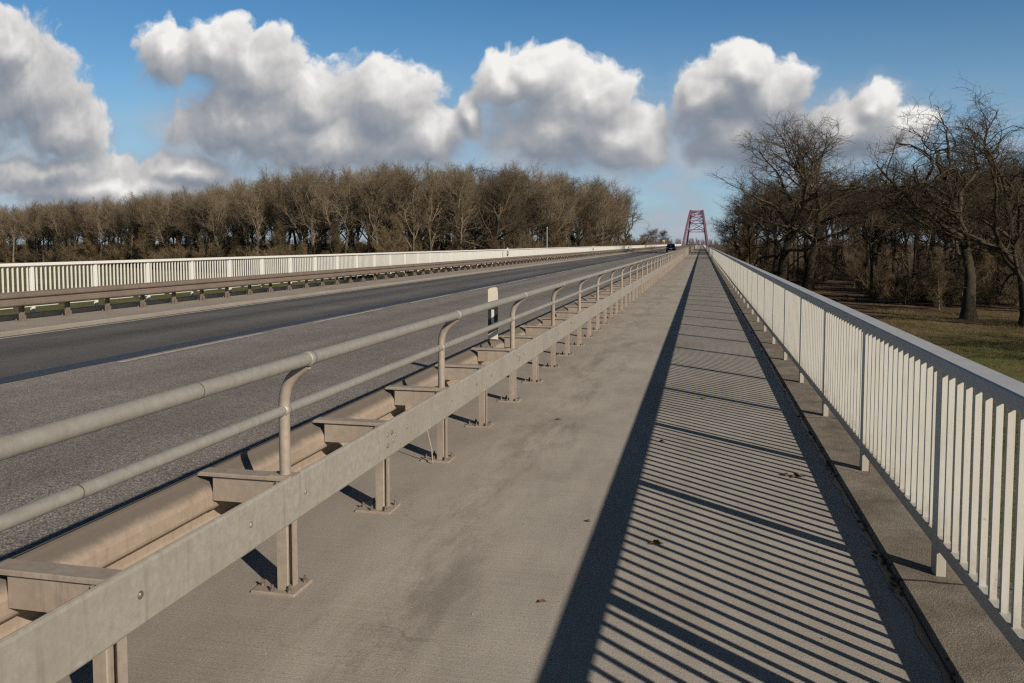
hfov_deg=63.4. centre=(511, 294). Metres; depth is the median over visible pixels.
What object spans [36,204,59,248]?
bare tree
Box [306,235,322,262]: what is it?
young tree
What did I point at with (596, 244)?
bush
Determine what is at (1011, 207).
bare tree
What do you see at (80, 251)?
young tree
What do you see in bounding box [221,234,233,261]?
young tree
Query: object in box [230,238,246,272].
young tree
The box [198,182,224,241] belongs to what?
bare tree
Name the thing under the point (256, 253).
bush
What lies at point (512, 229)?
bare tree
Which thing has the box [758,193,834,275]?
bare tree
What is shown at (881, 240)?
bare tree
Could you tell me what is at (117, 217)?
bare tree
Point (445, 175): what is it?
bare tree
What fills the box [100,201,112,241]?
bare tree
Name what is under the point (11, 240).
bare tree
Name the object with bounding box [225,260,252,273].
bush
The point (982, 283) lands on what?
bush
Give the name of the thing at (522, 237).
young tree
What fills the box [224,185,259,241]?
bare tree
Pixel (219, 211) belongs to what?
bare tree
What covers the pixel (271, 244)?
young tree
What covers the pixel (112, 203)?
bare tree
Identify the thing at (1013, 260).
oak tree
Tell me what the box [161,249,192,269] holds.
bush
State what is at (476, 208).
bare tree
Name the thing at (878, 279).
bush
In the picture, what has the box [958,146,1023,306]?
bare tree
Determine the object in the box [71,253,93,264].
bush
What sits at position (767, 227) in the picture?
bare tree
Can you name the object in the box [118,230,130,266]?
young tree
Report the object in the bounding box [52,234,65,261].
young tree
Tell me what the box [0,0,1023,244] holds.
sky
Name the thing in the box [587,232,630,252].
bush
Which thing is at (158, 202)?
bare tree
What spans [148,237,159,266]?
young tree
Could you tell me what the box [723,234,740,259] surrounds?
young tree
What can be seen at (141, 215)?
bare tree
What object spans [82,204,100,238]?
bare tree
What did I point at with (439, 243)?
bare tree
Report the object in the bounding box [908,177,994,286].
bare tree
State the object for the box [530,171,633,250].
bare tree
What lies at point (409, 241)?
young tree
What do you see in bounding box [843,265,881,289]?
bush
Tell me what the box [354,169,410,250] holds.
bare tree
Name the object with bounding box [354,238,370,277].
young tree
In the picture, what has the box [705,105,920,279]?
oak tree
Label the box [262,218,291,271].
young tree
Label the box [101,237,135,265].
bush
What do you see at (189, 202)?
bare tree
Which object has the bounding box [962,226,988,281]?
young tree
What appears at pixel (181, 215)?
bare tree
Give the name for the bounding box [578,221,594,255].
young tree
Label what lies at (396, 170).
bare tree
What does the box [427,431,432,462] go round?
dry stick
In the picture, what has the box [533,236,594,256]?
bush
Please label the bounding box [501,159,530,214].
bare tree
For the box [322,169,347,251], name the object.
bare tree
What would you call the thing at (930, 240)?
bare tree
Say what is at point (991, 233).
bare tree
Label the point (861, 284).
bush
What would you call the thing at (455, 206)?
bare tree
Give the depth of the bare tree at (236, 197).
221.43 m
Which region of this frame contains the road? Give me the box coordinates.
[0,245,697,560]
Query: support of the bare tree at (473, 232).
on the meadow
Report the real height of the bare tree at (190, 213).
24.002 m
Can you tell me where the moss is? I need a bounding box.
[742,313,955,675]
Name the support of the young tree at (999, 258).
on the meadow
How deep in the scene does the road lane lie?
17.93 m
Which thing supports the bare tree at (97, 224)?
on the meadow
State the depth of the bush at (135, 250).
250.74 m
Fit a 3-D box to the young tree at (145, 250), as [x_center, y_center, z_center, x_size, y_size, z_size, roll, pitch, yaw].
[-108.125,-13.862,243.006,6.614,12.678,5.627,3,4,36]
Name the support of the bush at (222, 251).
on the meadow
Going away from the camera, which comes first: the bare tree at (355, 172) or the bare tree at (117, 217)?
the bare tree at (355, 172)
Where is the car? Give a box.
[666,244,676,251]
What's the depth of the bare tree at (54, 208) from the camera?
291.88 m
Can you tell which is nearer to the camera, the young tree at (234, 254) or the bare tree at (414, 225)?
the bare tree at (414, 225)
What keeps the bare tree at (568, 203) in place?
on the meadow
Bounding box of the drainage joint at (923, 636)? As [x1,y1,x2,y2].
[703,246,955,682]
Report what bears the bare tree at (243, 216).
on the meadow
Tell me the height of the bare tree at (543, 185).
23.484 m
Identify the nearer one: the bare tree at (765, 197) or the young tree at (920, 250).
the young tree at (920, 250)
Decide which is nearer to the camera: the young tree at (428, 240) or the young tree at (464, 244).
the young tree at (428, 240)
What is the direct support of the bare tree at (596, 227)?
on the meadow
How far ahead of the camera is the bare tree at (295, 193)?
177.56 m
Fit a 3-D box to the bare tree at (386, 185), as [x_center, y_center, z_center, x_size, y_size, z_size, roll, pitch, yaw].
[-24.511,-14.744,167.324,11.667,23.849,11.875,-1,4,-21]
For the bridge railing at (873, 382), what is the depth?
4.84 m
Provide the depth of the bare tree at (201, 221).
220.80 m
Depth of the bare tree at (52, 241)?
299.38 m
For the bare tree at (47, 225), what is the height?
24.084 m
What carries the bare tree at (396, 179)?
on the meadow
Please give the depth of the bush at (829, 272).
164.91 m
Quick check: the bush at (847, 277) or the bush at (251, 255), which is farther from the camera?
the bush at (251, 255)
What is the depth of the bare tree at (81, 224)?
303.37 m
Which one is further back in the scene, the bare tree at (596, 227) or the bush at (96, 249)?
the bush at (96, 249)
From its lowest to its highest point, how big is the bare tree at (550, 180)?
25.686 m
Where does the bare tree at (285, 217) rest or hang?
on the meadow
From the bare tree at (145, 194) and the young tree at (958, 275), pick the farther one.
the bare tree at (145, 194)
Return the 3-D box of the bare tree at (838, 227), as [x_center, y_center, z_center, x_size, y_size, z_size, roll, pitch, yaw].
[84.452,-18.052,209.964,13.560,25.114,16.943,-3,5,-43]
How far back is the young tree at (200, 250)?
211.79 m
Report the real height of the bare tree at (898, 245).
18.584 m
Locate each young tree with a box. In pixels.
[0,232,11,261]
[19,243,30,262]
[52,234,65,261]
[66,230,77,252]
[74,242,85,260]
[80,227,97,260]
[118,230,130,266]
[119,248,124,264]
[130,232,143,259]
[135,227,152,267]
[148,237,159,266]
[172,235,183,266]
[191,229,212,265]
[191,234,204,252]
[196,248,206,270]
[205,241,216,270]
[207,245,216,271]
[210,224,226,255]
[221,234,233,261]
[228,234,243,273]
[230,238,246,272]
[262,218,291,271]
[262,235,275,271]
[295,241,311,271]
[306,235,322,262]
[315,224,329,250]
[320,218,347,279]
[341,228,356,256]
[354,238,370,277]
[369,224,382,251]
[370,226,396,275]
[387,211,408,274]
[403,224,419,254]
[406,222,423,250]
[421,227,433,250]
[434,223,450,250]
[446,236,462,268]
[462,230,471,249]
[470,226,482,248]
[483,236,502,264]
[504,220,519,261]
[516,231,528,260]
[535,221,549,247]
[541,213,567,258]
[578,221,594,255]
[623,233,632,244]
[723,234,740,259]
[728,222,756,265]
[741,235,758,263]
[752,235,774,273]
[814,236,831,285]
[829,234,845,274]
[837,224,865,287]
[869,244,902,303]
[894,244,912,276]
[912,243,929,279]
[912,244,927,276]
[920,245,953,309]
[948,253,964,305]
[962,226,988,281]
[963,242,988,287]
[980,228,1000,284]
[982,202,1023,305]
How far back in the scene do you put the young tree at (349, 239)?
196.88 m
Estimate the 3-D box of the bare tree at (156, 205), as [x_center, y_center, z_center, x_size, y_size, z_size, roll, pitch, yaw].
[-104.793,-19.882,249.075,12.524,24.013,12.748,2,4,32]
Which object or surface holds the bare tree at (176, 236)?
on the meadow
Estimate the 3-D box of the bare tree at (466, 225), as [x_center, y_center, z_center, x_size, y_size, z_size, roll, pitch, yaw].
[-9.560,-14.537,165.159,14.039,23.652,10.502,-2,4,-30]
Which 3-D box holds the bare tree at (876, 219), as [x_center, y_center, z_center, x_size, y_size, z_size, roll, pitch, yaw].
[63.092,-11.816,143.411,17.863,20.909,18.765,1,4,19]
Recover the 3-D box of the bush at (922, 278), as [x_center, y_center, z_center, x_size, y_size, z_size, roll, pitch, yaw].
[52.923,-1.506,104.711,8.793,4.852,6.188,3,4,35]
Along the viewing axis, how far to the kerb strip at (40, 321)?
22.67 m
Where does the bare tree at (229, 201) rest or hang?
on the meadow
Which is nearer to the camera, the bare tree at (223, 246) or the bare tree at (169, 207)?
the bare tree at (223, 246)
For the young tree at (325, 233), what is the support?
on the meadow
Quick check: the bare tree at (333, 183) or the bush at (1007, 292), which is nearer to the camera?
the bush at (1007, 292)
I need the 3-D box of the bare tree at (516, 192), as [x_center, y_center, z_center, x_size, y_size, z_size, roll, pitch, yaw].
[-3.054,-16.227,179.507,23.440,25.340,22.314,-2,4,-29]
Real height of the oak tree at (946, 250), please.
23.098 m
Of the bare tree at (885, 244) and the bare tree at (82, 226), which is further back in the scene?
the bare tree at (82, 226)
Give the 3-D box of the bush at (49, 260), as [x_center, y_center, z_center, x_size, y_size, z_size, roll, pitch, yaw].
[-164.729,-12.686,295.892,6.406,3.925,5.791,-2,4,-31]
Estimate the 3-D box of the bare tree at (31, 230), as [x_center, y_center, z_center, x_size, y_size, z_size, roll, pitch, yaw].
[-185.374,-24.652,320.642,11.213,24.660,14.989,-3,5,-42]
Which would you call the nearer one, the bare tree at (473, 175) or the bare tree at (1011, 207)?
the bare tree at (1011, 207)
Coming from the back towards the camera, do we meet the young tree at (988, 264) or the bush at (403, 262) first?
the bush at (403, 262)
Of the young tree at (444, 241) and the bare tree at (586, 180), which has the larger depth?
the bare tree at (586, 180)
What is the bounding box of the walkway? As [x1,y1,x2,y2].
[58,245,943,682]
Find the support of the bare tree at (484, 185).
on the meadow
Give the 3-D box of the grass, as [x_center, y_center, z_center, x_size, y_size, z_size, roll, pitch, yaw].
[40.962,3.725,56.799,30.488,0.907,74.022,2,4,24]
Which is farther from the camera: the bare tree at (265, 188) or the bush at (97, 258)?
the bush at (97, 258)
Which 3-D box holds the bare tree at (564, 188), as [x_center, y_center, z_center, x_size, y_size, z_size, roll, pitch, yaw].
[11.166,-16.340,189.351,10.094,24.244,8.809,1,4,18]
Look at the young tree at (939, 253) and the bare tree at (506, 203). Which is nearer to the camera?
the young tree at (939, 253)
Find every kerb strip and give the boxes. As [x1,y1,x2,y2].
[0,245,685,336]
[704,247,1023,682]
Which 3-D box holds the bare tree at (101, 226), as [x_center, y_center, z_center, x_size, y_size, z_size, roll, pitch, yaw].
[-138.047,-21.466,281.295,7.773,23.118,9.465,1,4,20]
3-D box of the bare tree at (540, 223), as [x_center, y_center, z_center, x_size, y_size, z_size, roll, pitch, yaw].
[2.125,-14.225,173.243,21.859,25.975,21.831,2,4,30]
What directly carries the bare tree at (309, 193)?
on the meadow
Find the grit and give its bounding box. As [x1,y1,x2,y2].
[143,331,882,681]
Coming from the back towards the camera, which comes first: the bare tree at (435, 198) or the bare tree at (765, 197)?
the bare tree at (765, 197)
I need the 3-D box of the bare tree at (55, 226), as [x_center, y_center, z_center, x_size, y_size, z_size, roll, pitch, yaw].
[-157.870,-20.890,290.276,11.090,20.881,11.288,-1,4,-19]
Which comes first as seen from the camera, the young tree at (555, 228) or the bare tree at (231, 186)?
the young tree at (555, 228)
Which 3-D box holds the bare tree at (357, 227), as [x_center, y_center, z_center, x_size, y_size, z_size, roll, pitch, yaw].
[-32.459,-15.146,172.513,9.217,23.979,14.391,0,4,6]
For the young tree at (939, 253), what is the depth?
91.32 m
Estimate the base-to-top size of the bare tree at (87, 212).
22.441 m
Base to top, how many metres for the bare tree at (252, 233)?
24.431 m
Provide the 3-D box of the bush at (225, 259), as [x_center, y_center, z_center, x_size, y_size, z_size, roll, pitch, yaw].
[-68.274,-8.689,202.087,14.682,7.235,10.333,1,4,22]
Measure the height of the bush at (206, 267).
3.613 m
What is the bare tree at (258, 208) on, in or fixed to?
on the meadow
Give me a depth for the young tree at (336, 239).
165.83 m
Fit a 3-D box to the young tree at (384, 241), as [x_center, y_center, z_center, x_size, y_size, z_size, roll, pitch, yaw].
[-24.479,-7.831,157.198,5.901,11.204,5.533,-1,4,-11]
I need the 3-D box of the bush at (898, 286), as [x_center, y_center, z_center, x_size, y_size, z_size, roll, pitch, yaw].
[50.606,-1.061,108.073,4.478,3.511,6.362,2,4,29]
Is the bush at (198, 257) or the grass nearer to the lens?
the grass
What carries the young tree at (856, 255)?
on the meadow
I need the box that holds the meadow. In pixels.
[0,244,1023,595]
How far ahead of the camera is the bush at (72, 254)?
283.86 m
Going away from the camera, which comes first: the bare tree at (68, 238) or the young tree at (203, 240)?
the young tree at (203, 240)
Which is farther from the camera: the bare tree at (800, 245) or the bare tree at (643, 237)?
the bare tree at (643, 237)
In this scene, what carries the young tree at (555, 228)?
on the meadow
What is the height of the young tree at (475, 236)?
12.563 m
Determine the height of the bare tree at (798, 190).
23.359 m
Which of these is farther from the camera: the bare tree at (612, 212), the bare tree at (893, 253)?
the bare tree at (612, 212)
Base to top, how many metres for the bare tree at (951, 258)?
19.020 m
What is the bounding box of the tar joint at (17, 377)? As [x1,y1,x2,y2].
[0,246,685,383]
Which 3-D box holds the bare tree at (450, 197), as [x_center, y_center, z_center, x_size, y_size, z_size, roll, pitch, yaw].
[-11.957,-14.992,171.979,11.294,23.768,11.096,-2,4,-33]
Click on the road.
(34, 475)
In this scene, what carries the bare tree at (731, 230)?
on the meadow
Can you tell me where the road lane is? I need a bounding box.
[0,245,690,377]
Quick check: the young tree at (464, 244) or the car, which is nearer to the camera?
the car
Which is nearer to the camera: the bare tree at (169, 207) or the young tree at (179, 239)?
the young tree at (179, 239)
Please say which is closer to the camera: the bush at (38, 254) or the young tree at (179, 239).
the young tree at (179, 239)
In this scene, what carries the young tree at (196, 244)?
on the meadow
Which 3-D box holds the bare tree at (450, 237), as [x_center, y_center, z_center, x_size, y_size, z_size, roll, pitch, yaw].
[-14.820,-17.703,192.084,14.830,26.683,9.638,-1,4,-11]
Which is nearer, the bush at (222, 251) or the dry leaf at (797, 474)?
the dry leaf at (797, 474)
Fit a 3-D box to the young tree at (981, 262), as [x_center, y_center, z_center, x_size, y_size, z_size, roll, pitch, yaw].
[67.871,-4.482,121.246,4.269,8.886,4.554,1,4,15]
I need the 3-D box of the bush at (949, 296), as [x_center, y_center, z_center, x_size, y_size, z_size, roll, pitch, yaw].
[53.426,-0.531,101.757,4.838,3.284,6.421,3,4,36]
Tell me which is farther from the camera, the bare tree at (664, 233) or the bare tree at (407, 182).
the bare tree at (664, 233)
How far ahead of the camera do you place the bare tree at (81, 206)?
298.12 m
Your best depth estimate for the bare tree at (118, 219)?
266.63 m
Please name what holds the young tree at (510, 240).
on the meadow
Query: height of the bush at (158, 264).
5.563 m
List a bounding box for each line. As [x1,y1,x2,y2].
[0,252,634,338]
[115,247,681,362]
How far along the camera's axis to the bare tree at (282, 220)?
200.01 m
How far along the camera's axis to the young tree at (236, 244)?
195.60 m
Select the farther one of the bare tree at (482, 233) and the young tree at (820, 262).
the bare tree at (482, 233)
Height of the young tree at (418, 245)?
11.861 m
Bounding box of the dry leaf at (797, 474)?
[790,472,804,477]
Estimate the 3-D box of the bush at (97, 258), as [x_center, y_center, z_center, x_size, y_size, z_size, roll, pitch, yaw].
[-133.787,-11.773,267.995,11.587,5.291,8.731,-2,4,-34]
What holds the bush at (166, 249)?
on the meadow
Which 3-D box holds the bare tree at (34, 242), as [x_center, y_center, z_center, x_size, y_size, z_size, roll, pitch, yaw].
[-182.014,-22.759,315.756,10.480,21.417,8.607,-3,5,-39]
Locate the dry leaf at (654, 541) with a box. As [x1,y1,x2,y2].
[647,539,663,543]
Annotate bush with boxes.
[0,248,19,261]
[10,238,31,259]
[13,251,33,261]
[21,242,54,262]
[40,248,70,261]
[41,255,55,261]
[47,245,78,261]
[49,240,98,264]
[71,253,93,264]
[80,243,109,264]
[83,251,110,265]
[97,254,112,265]
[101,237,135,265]
[104,247,136,266]
[107,239,161,266]
[127,250,153,267]
[130,245,165,265]
[147,251,168,268]
[149,243,197,267]
[154,250,176,269]
[155,243,204,269]
[157,248,181,268]
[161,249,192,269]
[189,249,221,271]
[201,261,213,271]
[209,234,260,271]
[211,247,244,273]
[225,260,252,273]
[227,230,270,260]
[227,241,268,272]
[236,241,298,273]
[242,246,269,273]
[258,244,309,272]
[275,239,315,272]
[289,235,341,252]
[294,242,342,270]
[317,258,348,279]
[329,249,372,279]
[342,239,397,278]
[359,246,400,278]
[369,243,434,274]
[420,241,454,270]
[468,234,543,249]
[485,231,570,262]
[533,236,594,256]
[556,235,608,254]
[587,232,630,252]
[606,237,643,245]
[608,238,656,250]
[789,262,818,282]
[796,259,844,279]
[836,254,859,271]
[837,257,885,282]
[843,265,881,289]
[849,268,885,289]
[851,270,874,291]
[853,286,881,301]
[855,266,905,294]
[875,269,926,304]
[876,263,910,289]
[887,275,916,299]
[890,267,959,302]
[898,264,959,301]
[923,281,961,303]
[929,272,994,303]
[929,286,963,306]
[976,276,989,291]
[976,285,1001,306]
[977,275,1017,303]
[997,282,1018,306]
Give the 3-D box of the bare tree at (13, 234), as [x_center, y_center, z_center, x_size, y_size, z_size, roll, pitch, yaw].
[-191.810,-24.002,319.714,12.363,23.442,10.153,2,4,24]
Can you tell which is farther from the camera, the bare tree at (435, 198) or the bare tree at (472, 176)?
the bare tree at (472, 176)
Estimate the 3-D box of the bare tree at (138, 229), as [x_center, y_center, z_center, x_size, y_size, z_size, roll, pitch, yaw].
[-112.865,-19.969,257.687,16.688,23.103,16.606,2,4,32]
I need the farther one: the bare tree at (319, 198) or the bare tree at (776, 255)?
the bare tree at (319, 198)
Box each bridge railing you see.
[0,244,681,312]
[703,244,1023,661]
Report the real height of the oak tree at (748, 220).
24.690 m
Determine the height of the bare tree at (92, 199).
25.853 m
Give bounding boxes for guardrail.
[0,245,696,682]
[0,246,665,321]
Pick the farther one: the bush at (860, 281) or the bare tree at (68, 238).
the bare tree at (68, 238)
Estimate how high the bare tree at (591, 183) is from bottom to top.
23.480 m
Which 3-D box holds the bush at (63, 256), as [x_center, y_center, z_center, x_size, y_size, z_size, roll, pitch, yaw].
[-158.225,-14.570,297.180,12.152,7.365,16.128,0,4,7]
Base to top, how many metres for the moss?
0.032 m
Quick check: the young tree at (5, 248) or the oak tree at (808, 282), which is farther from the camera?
the young tree at (5, 248)
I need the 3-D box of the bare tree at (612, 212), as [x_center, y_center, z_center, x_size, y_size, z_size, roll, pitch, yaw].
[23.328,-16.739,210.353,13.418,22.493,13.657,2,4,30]
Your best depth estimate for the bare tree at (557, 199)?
181.99 m
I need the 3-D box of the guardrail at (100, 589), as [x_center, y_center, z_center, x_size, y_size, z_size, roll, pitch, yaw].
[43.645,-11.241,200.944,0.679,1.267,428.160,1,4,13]
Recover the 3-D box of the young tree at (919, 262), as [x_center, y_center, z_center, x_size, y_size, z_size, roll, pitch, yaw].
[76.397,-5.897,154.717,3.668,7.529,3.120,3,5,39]
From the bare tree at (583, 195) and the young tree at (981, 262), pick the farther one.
the bare tree at (583, 195)
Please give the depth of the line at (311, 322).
15.21 m
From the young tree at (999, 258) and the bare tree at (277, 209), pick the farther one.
the bare tree at (277, 209)
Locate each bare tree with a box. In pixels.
[0,202,25,261]
[0,207,11,261]
[0,210,11,261]
[1,211,18,249]
[2,215,20,260]
[4,211,23,259]
[8,206,32,254]
[9,204,26,252]
[12,208,35,262]
[17,211,49,260]
[18,203,41,253]
[20,210,41,262]
[23,199,42,262]
[29,207,51,261]
[33,202,71,258]
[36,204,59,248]
[37,198,68,253]
[39,199,80,256]
[40,202,74,248]
[43,207,72,261]
[45,200,119,264]
[58,204,76,253]
[59,200,80,253]
[69,198,101,245]
[75,200,87,243]
[77,200,102,232]
[79,195,103,235]
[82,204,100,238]
[84,200,119,257]
[90,202,140,247]
[93,200,110,254]
[96,193,117,247]
[98,206,126,265]
[99,197,129,246]
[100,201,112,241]
[103,198,131,247]
[106,204,126,257]
[118,190,143,266]
[118,197,160,247]
[120,200,170,267]
[129,193,150,259]
[132,197,160,258]
[137,190,159,230]
[138,188,172,247]
[138,196,177,254]
[138,197,174,248]
[147,190,174,249]
[153,194,191,246]
[155,196,182,243]
[165,189,185,238]
[165,201,182,245]
[167,187,206,256]
[167,189,201,242]
[172,196,206,269]
[175,184,201,247]
[184,184,217,248]
[188,186,225,247]
[192,188,239,271]
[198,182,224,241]
[202,185,238,271]
[203,187,242,248]
[213,183,239,236]
[215,185,237,245]
[220,178,254,235]
[223,176,251,231]
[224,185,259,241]
[226,181,256,270]
[229,175,295,245]
[230,179,259,274]
[233,179,259,245]
[237,182,282,274]
[246,181,274,255]
[253,161,321,244]
[253,179,272,249]
[260,173,295,241]
[264,171,296,246]
[264,174,303,259]
[276,161,329,271]
[276,169,319,252]
[286,165,334,251]
[287,165,319,244]
[287,168,330,253]
[289,168,338,258]
[292,179,345,250]
[295,164,342,252]
[310,165,369,278]
[315,161,342,237]
[318,163,376,279]
[319,168,346,244]
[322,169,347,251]
[326,168,362,237]
[333,174,363,255]
[334,166,370,259]
[339,169,378,246]
[341,159,408,276]
[348,170,395,251]
[348,173,367,251]
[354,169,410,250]
[362,168,454,254]
[364,167,410,252]
[366,168,437,240]
[367,163,418,249]
[370,162,417,232]
[372,160,413,224]
[379,160,435,274]
[383,164,420,223]
[390,171,431,272]
[407,160,464,271]
[407,161,453,249]
[407,167,446,246]
[418,163,453,245]
[420,165,473,250]
[423,168,463,248]
[427,161,504,249]
[431,164,481,267]
[433,165,491,268]
[434,162,461,249]
[438,165,479,267]
[438,172,538,250]
[442,160,494,237]
[452,163,486,239]
[456,168,504,249]
[462,164,521,248]
[465,163,549,248]
[469,165,499,246]
[477,166,528,262]
[480,167,580,247]
[481,170,540,248]
[499,159,545,201]
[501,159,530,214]
[507,167,539,242]
[525,170,571,242]
[526,170,553,236]
[528,174,575,247]
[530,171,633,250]
[532,167,577,228]
[536,175,574,244]
[547,171,576,244]
[550,175,582,245]
[556,175,592,244]
[558,186,624,256]
[567,171,607,235]
[573,179,597,242]
[576,183,631,245]
[579,173,612,193]
[581,179,614,236]
[584,180,611,233]
[584,181,612,245]
[585,179,630,245]
[588,188,625,253]
[598,191,657,250]
[605,190,626,242]
[610,187,631,220]
[610,189,632,251]
[611,184,642,243]
[639,234,649,244]
[646,228,661,244]
[652,229,669,244]
[704,197,756,252]
[710,207,772,258]
[715,196,765,264]
[721,174,840,275]
[726,173,794,267]
[734,178,776,261]
[738,219,760,260]
[743,177,771,258]
[747,188,794,264]
[756,179,802,280]
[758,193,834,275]
[766,180,815,254]
[777,176,836,261]
[779,190,810,277]
[788,173,858,281]
[793,199,822,271]
[805,187,852,254]
[811,175,845,262]
[822,187,857,256]
[829,170,926,269]
[832,168,883,296]
[833,178,878,254]
[837,177,911,293]
[837,178,856,262]
[842,214,896,265]
[871,197,918,278]
[875,181,912,264]
[890,173,913,272]
[894,170,926,269]
[898,184,946,281]
[902,178,985,281]
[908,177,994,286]
[913,154,1004,281]
[920,157,984,281]
[922,166,970,274]
[939,162,1023,304]
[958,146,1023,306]
[960,166,1018,277]
[966,166,1023,257]
[968,163,1006,282]
[969,151,1023,281]
[992,149,1023,258]
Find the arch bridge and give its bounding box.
[682,210,708,245]
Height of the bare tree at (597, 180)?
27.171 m
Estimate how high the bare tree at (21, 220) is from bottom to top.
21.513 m
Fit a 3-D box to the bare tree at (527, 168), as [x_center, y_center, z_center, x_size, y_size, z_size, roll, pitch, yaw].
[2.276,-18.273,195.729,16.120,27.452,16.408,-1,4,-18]
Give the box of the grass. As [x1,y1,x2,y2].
[871,307,1023,463]
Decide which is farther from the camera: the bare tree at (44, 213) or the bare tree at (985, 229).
the bare tree at (44, 213)
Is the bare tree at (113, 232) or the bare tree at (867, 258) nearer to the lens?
the bare tree at (867, 258)
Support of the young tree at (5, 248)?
on the meadow
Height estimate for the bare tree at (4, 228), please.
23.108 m
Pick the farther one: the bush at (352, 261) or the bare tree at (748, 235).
the bare tree at (748, 235)
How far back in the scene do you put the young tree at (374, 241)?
186.42 m
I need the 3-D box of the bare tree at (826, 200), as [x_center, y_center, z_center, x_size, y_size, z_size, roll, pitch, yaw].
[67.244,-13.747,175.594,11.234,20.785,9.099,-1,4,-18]
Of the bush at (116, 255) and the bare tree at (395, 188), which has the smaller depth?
the bare tree at (395, 188)
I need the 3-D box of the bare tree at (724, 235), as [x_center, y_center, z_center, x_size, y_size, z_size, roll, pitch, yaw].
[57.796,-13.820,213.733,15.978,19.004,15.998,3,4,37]
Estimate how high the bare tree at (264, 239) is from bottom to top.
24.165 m
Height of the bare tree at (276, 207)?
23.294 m
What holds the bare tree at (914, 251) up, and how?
on the meadow
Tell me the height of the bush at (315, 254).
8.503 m
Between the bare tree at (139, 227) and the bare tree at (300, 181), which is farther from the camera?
the bare tree at (139, 227)
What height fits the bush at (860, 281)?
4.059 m
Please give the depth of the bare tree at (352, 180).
206.66 m
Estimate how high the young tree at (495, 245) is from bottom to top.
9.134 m
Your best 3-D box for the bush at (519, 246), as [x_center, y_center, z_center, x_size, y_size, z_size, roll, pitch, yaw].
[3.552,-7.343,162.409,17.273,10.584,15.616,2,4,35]
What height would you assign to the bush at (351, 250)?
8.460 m
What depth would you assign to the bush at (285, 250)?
175.68 m
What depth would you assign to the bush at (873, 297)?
104.17 m
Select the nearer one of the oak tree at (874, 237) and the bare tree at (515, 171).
the oak tree at (874, 237)
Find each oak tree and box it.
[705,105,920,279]
[721,108,921,288]
[733,189,777,258]
[785,89,1001,320]
[826,149,919,274]
[883,116,1023,306]
[886,70,1023,327]
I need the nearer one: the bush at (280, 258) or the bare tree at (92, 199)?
the bush at (280, 258)
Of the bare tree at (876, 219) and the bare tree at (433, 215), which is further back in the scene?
the bare tree at (433, 215)
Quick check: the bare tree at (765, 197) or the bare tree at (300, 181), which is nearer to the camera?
the bare tree at (300, 181)
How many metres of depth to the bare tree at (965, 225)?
130.76 m
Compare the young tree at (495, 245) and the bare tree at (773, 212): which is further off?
the bare tree at (773, 212)
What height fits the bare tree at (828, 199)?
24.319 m
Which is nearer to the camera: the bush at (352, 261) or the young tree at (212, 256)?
the bush at (352, 261)
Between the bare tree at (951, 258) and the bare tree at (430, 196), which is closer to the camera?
the bare tree at (951, 258)
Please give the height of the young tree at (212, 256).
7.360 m
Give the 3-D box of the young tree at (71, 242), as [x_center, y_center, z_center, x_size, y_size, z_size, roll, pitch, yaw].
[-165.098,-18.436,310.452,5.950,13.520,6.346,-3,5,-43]
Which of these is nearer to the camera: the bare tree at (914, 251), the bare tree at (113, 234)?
the bare tree at (914, 251)
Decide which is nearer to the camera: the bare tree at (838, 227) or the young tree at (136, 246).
the bare tree at (838, 227)
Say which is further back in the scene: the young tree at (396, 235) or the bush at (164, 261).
the bush at (164, 261)
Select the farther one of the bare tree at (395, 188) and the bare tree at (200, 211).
the bare tree at (200, 211)
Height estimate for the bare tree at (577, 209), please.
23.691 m
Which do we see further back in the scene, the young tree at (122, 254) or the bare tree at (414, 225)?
the young tree at (122, 254)
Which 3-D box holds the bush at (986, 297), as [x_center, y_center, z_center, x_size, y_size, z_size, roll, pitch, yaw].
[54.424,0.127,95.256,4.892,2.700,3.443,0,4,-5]
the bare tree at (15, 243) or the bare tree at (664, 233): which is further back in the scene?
the bare tree at (664, 233)
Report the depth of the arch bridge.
647.39 m
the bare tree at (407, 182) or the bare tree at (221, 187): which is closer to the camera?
the bare tree at (407, 182)
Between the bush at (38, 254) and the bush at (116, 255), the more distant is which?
the bush at (38, 254)
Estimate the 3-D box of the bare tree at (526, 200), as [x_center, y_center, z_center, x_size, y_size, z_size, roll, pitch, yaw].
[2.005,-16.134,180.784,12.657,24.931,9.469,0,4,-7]
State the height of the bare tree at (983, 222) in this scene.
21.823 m
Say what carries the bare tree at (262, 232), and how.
on the meadow
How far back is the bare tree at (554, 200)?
172.03 m
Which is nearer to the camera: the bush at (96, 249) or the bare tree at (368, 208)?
the bare tree at (368, 208)
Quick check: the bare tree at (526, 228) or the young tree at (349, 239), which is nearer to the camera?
the bare tree at (526, 228)
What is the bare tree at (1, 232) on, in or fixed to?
on the meadow
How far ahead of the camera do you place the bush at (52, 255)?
295.28 m
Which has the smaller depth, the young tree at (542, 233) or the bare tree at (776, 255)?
the bare tree at (776, 255)
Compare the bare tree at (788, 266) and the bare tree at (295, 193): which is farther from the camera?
the bare tree at (295, 193)
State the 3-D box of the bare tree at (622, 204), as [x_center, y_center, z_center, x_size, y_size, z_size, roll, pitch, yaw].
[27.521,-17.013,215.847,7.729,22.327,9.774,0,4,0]
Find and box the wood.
[342,237,954,249]
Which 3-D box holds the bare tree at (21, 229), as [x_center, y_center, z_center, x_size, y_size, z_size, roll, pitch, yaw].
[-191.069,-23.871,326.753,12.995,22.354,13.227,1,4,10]
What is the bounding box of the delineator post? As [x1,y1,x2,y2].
[488,287,497,346]
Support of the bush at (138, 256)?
on the meadow
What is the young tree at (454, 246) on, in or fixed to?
on the meadow
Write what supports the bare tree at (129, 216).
on the meadow

